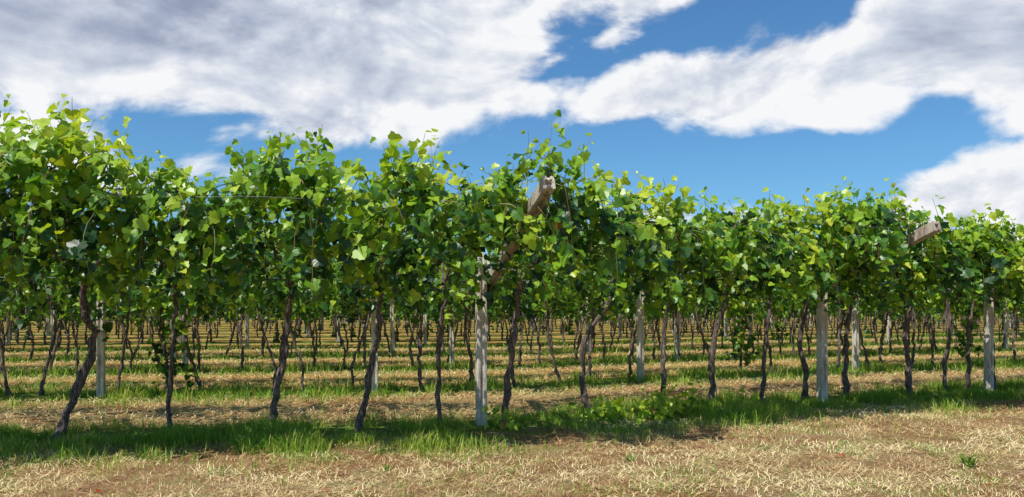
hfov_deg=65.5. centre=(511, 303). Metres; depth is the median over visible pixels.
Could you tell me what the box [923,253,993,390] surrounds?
concrete post
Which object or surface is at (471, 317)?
grapevine
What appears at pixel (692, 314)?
grapevine
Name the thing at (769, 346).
grapevine
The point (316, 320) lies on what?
grapevine
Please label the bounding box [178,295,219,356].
grapevine
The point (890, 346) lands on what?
grapevine
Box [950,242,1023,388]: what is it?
grapevine
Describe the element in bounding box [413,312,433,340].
grapevine
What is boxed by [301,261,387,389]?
grapevine
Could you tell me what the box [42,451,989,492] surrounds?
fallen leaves
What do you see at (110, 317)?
grapevine
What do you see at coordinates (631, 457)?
broadleaf weed
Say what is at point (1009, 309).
grapevine
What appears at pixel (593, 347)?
grapevine
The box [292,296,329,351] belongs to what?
grapevine
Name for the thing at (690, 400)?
leafy weed
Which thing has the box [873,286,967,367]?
grapevine
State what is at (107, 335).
grapevine
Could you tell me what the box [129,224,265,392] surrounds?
grapevine
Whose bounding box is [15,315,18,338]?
concrete post
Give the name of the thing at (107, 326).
grapevine
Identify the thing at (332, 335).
grapevine
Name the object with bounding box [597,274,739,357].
grapevine
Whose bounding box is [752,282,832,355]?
grapevine
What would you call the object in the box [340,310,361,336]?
grapevine
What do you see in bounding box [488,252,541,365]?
grapevine
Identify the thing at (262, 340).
grapevine
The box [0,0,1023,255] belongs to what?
sky
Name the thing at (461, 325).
grapevine
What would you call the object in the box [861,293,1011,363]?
grapevine
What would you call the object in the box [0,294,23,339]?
grapevine
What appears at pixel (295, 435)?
grass
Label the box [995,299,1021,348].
grapevine
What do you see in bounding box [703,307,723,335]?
grapevine
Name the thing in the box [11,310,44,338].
grapevine
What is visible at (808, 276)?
grapevine
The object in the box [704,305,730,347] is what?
grapevine
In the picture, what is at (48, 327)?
concrete post
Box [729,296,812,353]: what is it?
grapevine
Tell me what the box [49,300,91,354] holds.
grapevine
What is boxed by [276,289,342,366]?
grapevine
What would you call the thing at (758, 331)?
grapevine
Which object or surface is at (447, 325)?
grapevine
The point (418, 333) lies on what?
grapevine
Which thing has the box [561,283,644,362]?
grapevine
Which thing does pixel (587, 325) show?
concrete post
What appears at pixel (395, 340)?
grapevine
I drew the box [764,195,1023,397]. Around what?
grapevine
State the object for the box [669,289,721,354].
grapevine
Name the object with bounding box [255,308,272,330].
grapevine
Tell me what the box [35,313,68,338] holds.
grapevine
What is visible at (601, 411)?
low leafy weeds
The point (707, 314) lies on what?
grapevine
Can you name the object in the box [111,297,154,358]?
grapevine
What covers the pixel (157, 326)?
grapevine
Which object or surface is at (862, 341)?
grapevine
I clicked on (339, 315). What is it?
grapevine
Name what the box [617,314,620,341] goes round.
grapevine
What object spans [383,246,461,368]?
grapevine
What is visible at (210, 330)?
grapevine
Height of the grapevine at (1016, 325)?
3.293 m
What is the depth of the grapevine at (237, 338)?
28.23 m
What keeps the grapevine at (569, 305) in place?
on the ground at (224, 334)
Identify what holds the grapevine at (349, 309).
on the ground at (224, 334)
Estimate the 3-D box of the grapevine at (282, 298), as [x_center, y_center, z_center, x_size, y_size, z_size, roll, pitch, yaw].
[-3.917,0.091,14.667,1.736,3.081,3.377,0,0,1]
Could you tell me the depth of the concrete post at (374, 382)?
14.44 m
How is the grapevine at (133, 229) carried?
on the ground at (224, 334)
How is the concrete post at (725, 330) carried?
on the ground at (224, 334)
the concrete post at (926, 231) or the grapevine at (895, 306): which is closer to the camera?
the concrete post at (926, 231)
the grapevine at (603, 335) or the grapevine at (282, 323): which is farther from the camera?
the grapevine at (282, 323)
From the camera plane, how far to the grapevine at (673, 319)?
33.06 m
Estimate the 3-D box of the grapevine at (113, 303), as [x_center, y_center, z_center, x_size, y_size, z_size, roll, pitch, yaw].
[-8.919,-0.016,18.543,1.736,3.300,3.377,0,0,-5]
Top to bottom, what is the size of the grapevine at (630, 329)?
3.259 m
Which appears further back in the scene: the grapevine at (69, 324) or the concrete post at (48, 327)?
the concrete post at (48, 327)
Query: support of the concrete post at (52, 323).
on the ground at (224, 334)
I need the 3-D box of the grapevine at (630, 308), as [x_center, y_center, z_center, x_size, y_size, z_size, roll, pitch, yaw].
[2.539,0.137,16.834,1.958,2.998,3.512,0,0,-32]
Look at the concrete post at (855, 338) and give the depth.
18.74 m
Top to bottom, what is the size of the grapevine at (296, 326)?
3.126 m
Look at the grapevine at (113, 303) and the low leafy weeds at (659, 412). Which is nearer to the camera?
the low leafy weeds at (659, 412)
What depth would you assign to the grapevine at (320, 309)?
28.83 m
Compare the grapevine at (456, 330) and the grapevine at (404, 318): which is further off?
the grapevine at (404, 318)
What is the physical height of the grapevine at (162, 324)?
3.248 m
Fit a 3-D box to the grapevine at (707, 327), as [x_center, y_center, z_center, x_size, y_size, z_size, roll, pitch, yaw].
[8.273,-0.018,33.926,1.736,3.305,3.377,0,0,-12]
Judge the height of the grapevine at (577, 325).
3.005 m
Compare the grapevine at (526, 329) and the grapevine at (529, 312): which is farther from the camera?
the grapevine at (526, 329)
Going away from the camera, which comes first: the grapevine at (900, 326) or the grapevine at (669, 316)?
the grapevine at (669, 316)
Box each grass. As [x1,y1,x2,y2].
[0,331,1023,496]
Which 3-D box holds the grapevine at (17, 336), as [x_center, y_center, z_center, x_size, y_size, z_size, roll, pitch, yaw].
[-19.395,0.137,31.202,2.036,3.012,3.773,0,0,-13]
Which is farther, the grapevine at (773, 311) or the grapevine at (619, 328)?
the grapevine at (619, 328)
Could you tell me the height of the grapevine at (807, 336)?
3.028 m
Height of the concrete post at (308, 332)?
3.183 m
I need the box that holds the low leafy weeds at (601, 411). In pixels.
[558,394,634,421]
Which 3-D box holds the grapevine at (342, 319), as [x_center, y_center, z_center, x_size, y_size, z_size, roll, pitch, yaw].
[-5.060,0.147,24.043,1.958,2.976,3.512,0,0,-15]
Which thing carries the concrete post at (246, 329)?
on the ground at (224, 334)
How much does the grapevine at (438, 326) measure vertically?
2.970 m
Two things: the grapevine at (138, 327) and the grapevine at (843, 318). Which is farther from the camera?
the grapevine at (138, 327)
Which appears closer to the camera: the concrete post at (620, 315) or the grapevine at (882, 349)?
the grapevine at (882, 349)
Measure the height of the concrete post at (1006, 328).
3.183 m
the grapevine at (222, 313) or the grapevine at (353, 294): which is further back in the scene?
the grapevine at (222, 313)
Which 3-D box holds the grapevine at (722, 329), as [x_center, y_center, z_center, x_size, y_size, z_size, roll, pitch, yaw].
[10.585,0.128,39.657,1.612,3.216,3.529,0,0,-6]
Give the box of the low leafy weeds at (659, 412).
[632,377,685,424]
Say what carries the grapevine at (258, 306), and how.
on the ground at (224, 334)
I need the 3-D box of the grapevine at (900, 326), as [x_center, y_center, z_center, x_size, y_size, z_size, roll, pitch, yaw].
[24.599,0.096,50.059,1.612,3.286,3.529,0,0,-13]
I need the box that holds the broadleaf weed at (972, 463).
[952,450,987,468]
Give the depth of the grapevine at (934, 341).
26.15 m
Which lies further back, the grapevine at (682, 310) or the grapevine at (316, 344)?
the grapevine at (682, 310)
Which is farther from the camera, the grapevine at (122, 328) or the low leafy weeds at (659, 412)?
the grapevine at (122, 328)
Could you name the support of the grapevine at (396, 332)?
on the ground at (224, 334)
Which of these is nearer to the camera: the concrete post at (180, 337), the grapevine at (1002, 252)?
the grapevine at (1002, 252)
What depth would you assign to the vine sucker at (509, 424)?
10.10 m
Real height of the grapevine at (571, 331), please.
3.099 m
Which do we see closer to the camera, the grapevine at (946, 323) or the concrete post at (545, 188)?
the concrete post at (545, 188)
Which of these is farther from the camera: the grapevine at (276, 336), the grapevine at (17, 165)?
the grapevine at (276, 336)
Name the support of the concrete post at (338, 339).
on the ground at (224, 334)
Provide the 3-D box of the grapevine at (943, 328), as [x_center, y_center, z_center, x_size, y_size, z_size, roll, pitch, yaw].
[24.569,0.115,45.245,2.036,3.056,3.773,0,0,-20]
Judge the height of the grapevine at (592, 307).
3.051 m
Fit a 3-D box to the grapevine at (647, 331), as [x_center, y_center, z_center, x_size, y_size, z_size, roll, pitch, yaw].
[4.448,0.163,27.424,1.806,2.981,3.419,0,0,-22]
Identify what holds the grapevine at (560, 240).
on the ground at (224, 334)
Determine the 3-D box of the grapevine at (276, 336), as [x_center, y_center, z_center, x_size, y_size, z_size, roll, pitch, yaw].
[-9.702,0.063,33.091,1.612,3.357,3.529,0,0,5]
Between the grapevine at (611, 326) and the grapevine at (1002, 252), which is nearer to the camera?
the grapevine at (1002, 252)
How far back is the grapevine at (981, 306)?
20.84 m
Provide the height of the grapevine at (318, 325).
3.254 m
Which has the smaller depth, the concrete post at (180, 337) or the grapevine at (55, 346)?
the grapevine at (55, 346)
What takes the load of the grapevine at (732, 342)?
on the ground at (224, 334)
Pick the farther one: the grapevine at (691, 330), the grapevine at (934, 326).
the grapevine at (934, 326)
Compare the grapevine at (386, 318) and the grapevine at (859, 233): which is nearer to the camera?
the grapevine at (859, 233)
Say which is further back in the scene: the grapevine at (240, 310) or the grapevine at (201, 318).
the grapevine at (201, 318)
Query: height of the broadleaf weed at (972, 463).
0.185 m
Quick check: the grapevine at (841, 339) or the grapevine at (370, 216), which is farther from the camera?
the grapevine at (841, 339)
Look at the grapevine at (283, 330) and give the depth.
19.16 m
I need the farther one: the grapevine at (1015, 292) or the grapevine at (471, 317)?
the grapevine at (471, 317)
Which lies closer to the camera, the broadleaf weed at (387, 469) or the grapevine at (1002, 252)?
the broadleaf weed at (387, 469)
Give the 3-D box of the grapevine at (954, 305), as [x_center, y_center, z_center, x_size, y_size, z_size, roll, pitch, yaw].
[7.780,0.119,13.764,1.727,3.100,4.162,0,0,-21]
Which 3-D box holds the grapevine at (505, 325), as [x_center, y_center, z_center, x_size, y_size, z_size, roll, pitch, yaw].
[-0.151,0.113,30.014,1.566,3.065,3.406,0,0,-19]
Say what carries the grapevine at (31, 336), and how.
on the ground at (224, 334)
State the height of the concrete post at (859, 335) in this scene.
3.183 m
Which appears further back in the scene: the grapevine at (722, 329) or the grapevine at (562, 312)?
the grapevine at (722, 329)
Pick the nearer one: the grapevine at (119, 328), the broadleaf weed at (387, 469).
the broadleaf weed at (387, 469)
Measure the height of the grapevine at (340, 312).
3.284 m
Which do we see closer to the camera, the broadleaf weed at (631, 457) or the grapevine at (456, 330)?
the broadleaf weed at (631, 457)
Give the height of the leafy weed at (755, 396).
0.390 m
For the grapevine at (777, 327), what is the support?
on the ground at (224, 334)
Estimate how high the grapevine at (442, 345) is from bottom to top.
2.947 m
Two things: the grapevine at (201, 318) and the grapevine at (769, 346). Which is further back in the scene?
the grapevine at (201, 318)
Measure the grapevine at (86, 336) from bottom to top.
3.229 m
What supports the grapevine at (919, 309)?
on the ground at (224, 334)
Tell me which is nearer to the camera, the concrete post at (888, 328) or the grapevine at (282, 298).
the grapevine at (282, 298)
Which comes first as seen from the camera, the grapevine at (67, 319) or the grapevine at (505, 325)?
the grapevine at (67, 319)
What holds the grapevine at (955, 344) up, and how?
on the ground at (224, 334)
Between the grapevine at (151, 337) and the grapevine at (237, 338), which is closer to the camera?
the grapevine at (151, 337)
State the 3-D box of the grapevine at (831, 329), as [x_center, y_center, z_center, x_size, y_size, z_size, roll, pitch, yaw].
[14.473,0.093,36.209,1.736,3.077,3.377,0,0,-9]
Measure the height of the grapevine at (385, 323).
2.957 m
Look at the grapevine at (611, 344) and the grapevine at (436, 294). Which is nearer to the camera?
the grapevine at (436, 294)
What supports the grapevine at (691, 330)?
on the ground at (224, 334)
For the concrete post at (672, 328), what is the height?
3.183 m
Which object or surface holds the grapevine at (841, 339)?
on the ground at (224, 334)
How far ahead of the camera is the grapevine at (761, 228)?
10.26 m
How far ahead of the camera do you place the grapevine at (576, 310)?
31.54 m
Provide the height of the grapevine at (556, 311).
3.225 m
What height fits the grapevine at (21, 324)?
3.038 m
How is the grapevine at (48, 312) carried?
on the ground at (224, 334)
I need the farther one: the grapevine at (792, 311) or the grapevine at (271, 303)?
the grapevine at (792, 311)
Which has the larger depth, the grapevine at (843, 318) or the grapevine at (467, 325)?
the grapevine at (467, 325)
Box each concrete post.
[6,312,10,344]
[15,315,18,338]
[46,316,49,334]
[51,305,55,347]
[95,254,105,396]
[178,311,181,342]
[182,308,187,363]
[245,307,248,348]
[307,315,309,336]
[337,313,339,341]
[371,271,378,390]
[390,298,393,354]
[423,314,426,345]
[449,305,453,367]
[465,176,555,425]
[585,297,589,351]
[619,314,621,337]
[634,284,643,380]
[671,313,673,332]
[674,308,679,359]
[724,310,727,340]
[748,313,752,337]
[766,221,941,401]
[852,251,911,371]
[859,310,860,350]
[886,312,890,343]
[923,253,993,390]
[1004,298,1008,349]
[1009,311,1011,326]
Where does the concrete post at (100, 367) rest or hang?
on the ground at (224, 334)
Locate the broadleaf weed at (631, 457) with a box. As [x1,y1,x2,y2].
[620,453,635,460]
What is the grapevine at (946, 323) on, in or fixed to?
on the ground at (224, 334)
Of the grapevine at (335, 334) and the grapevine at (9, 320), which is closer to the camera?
the grapevine at (9, 320)
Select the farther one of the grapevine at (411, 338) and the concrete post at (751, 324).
the concrete post at (751, 324)
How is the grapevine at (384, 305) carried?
on the ground at (224, 334)
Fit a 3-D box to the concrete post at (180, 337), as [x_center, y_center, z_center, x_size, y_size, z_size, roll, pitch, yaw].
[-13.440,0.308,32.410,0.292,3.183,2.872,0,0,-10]
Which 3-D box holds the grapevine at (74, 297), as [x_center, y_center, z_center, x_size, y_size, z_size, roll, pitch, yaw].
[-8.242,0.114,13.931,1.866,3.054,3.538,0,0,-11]
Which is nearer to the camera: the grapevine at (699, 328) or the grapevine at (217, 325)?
the grapevine at (699, 328)
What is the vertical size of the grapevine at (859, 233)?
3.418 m
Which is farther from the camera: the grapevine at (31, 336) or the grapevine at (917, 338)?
the grapevine at (917, 338)
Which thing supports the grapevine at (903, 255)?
on the ground at (224, 334)
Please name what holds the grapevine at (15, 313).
on the ground at (224, 334)
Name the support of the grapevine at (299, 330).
on the ground at (224, 334)
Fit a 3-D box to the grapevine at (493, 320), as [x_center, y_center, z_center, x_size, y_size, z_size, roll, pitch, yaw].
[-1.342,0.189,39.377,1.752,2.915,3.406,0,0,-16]
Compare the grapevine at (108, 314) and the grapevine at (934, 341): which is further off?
the grapevine at (108, 314)
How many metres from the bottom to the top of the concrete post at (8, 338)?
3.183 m
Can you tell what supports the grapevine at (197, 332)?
on the ground at (224, 334)
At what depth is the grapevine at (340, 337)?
19.46 m
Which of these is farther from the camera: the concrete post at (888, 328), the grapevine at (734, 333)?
the grapevine at (734, 333)
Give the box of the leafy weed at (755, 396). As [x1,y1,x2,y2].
[727,387,759,403]
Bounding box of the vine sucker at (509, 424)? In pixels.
[481,404,519,430]
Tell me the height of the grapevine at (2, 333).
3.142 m
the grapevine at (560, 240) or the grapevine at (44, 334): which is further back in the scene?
the grapevine at (44, 334)
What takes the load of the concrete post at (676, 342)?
on the ground at (224, 334)
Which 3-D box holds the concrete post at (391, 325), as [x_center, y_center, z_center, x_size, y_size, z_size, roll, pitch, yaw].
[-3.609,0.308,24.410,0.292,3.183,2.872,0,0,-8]
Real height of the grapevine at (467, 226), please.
3.483 m
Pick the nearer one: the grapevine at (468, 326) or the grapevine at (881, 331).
the grapevine at (468, 326)
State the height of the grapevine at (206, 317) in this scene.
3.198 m
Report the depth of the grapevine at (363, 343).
19.60 m
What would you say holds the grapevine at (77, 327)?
on the ground at (224, 334)
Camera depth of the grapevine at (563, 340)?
31.20 m
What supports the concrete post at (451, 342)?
on the ground at (224, 334)
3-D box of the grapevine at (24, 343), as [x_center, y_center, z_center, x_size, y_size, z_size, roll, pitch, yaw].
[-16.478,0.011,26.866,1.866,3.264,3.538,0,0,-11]
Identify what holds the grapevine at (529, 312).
on the ground at (224, 334)
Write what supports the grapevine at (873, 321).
on the ground at (224, 334)
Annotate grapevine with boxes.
[0,94,165,439]
[0,219,92,395]
[0,256,87,395]
[0,286,10,359]
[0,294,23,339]
[1,284,25,320]
[2,293,49,350]
[2,307,28,344]
[3,94,277,430]
[3,301,48,359]
[7,250,79,373]
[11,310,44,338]
[14,308,49,343]
[21,304,74,340]
[29,235,164,393]
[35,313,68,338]
[38,306,61,349]
[47,265,87,372]
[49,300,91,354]
[57,306,113,343]
[68,315,76,338]
[76,303,95,346]
[88,309,123,338]
[97,246,220,393]
[100,231,140,371]
[106,247,197,363]
[106,309,157,342]
[107,312,117,334]
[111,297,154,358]
[113,301,141,348]
[113,306,145,343]
[116,315,134,338]
[117,311,154,338]
[126,309,162,347]
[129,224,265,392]
[138,300,163,357]
[144,309,166,342]
[151,288,229,371]
[159,124,351,424]
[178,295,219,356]
[188,307,211,337]
[189,305,211,342]
[199,301,225,342]
[200,294,235,356]
[203,303,226,348]
[211,220,318,391]
[214,302,247,348]
[214,310,224,337]
[218,257,265,370]
[221,308,269,321]
[222,307,244,342]
[243,313,258,337]
[244,297,278,356]
[249,242,341,390]
[255,307,291,341]
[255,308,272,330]
[256,252,313,362]
[263,295,298,355]
[271,130,463,431]
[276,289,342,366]
[279,318,293,333]
[291,312,312,336]
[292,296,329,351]
[294,302,301,342]
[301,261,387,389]
[311,237,349,368]
[311,303,324,341]
[311,311,322,330]
[316,306,341,341]
[318,298,329,347]
[325,297,381,352]
[326,291,349,356]
[327,310,346,336]
[336,301,346,346]
[336,309,362,341]
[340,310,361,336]
[344,281,390,368]
[352,308,366,347]
[354,128,574,424]
[370,306,389,322]
[381,307,389,336]
[382,292,395,353]
[382,296,406,346]
[382,304,409,340]
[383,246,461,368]
[387,235,462,389]
[394,298,435,355]
[402,311,414,335]
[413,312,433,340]
[424,109,678,421]
[429,236,526,383]
[431,296,470,351]
[434,306,455,344]
[436,272,473,363]
[441,294,505,317]
[446,307,469,340]
[447,308,496,340]
[455,309,473,335]
[463,310,472,346]
[467,308,498,339]
[473,307,498,330]
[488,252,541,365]
[488,306,527,339]
[490,299,510,352]
[493,251,565,385]
[493,306,508,345]
[495,228,614,382]
[495,286,579,364]
[498,171,758,409]
[519,306,557,337]
[520,309,547,345]
[529,316,542,353]
[537,270,622,380]
[547,292,608,361]
[549,296,571,351]
[549,300,587,351]
[549,309,564,343]
[554,272,697,379]
[555,312,575,333]
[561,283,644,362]
[570,306,582,343]
[580,305,595,348]
[594,186,835,401]
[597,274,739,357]
[602,311,636,337]
[609,311,617,348]
[612,296,718,359]
[614,299,635,360]
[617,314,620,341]
[632,300,682,344]
[634,187,863,401]
[658,291,719,359]
[658,310,673,330]
[662,282,756,376]
[668,304,705,336]
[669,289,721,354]
[669,305,718,348]
[672,303,705,339]
[672,305,702,338]
[673,306,718,335]
[687,306,700,347]
[693,278,793,369]
[702,280,849,373]
[702,311,708,339]
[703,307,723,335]
[704,294,766,351]
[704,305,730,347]
[708,176,920,401]
[712,306,739,335]
[720,296,794,354]
[723,314,753,335]
[727,177,982,400]
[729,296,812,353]
[729,306,774,345]
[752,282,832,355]
[761,296,861,355]
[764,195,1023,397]
[765,305,794,345]
[785,281,879,367]
[789,306,795,343]
[796,309,814,343]
[806,297,869,327]
[808,287,939,365]
[809,290,931,369]
[813,299,882,341]
[828,317,832,338]
[829,292,891,317]
[833,307,868,344]
[835,308,846,338]
[846,203,1023,395]
[860,216,1023,392]
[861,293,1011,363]
[861,300,916,353]
[864,311,874,332]
[865,310,873,337]
[866,304,937,353]
[866,308,892,329]
[868,302,879,343]
[872,299,937,348]
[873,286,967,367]
[877,311,905,332]
[884,251,1021,390]
[894,302,949,351]
[894,312,916,342]
[899,307,924,328]
[912,306,944,331]
[914,299,999,346]
[915,307,960,350]
[916,306,927,340]
[919,296,1023,365]
[922,309,945,331]
[932,307,945,339]
[945,310,947,335]
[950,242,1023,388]
[951,277,1023,304]
[956,287,1023,321]
[995,298,1018,319]
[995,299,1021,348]
[1000,297,1023,313]
[1012,297,1023,362]
[1015,310,1017,340]
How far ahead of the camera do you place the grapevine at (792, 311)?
29.95 m
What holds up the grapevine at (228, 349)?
on the ground at (224, 334)
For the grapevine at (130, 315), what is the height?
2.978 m
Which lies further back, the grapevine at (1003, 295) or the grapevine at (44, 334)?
the grapevine at (44, 334)
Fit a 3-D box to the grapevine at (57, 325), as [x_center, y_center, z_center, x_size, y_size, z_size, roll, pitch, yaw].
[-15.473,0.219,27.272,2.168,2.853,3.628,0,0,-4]
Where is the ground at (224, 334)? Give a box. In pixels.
[0,312,1023,496]
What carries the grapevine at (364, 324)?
on the ground at (224, 334)
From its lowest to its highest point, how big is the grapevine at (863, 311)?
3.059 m
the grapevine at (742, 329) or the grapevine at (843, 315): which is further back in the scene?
the grapevine at (843, 315)
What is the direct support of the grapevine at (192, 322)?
on the ground at (224, 334)
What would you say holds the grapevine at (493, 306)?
on the ground at (224, 334)
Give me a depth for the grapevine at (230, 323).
32.75 m
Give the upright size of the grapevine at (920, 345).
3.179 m
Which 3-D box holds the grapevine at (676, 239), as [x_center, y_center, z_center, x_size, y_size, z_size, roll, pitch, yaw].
[1.354,0.029,11.101,2.504,3.252,4.298,0,0,-24]
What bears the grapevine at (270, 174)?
on the ground at (224, 334)
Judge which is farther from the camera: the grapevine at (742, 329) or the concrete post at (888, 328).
the concrete post at (888, 328)
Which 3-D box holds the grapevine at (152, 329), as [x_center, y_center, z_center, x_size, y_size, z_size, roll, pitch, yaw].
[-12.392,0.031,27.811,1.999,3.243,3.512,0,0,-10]
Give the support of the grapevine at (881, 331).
on the ground at (224, 334)
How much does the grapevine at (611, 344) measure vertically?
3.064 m
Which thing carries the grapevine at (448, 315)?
on the ground at (224, 334)
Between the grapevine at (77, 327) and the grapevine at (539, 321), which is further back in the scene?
the grapevine at (539, 321)
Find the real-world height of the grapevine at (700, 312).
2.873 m
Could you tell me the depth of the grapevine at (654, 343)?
22.37 m
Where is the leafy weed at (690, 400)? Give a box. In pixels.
[648,381,707,418]
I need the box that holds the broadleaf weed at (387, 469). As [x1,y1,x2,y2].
[377,464,391,471]
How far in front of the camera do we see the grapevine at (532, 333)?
25.59 m
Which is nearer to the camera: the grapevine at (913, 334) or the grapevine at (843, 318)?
the grapevine at (913, 334)
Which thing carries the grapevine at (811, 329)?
on the ground at (224, 334)
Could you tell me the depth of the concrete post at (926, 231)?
12.79 m
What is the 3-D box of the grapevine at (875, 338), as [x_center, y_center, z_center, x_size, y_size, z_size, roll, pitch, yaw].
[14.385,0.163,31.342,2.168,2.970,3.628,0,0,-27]
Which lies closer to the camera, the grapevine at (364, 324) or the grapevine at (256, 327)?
the grapevine at (364, 324)
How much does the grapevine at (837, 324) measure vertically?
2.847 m
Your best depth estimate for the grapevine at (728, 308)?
17.46 m
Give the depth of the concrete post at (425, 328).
29.33 m
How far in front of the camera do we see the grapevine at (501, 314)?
34.96 m
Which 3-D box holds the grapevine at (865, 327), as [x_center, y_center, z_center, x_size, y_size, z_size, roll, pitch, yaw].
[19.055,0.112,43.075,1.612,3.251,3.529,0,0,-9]
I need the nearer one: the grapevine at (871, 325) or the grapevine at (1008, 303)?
the grapevine at (1008, 303)
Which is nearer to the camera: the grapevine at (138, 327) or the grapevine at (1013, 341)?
the grapevine at (1013, 341)
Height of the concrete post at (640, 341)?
3.183 m
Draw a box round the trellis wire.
[0,148,1015,284]
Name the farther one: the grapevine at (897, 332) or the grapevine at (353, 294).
the grapevine at (897, 332)
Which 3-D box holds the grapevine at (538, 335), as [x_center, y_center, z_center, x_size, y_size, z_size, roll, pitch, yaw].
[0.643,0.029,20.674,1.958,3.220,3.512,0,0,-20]
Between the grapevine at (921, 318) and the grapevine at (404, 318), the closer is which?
the grapevine at (404, 318)
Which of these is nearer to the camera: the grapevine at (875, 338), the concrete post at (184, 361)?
the concrete post at (184, 361)
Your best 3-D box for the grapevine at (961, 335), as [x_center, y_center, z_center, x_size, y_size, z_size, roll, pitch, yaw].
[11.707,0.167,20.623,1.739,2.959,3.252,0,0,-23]
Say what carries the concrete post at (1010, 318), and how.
on the ground at (224, 334)
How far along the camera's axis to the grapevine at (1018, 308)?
22.70 m
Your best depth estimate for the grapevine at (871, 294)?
18.77 m
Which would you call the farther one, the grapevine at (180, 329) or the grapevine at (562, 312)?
the grapevine at (562, 312)
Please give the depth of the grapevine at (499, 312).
25.18 m
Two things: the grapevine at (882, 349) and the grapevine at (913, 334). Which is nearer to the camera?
the grapevine at (913, 334)
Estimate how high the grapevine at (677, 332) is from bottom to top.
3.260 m

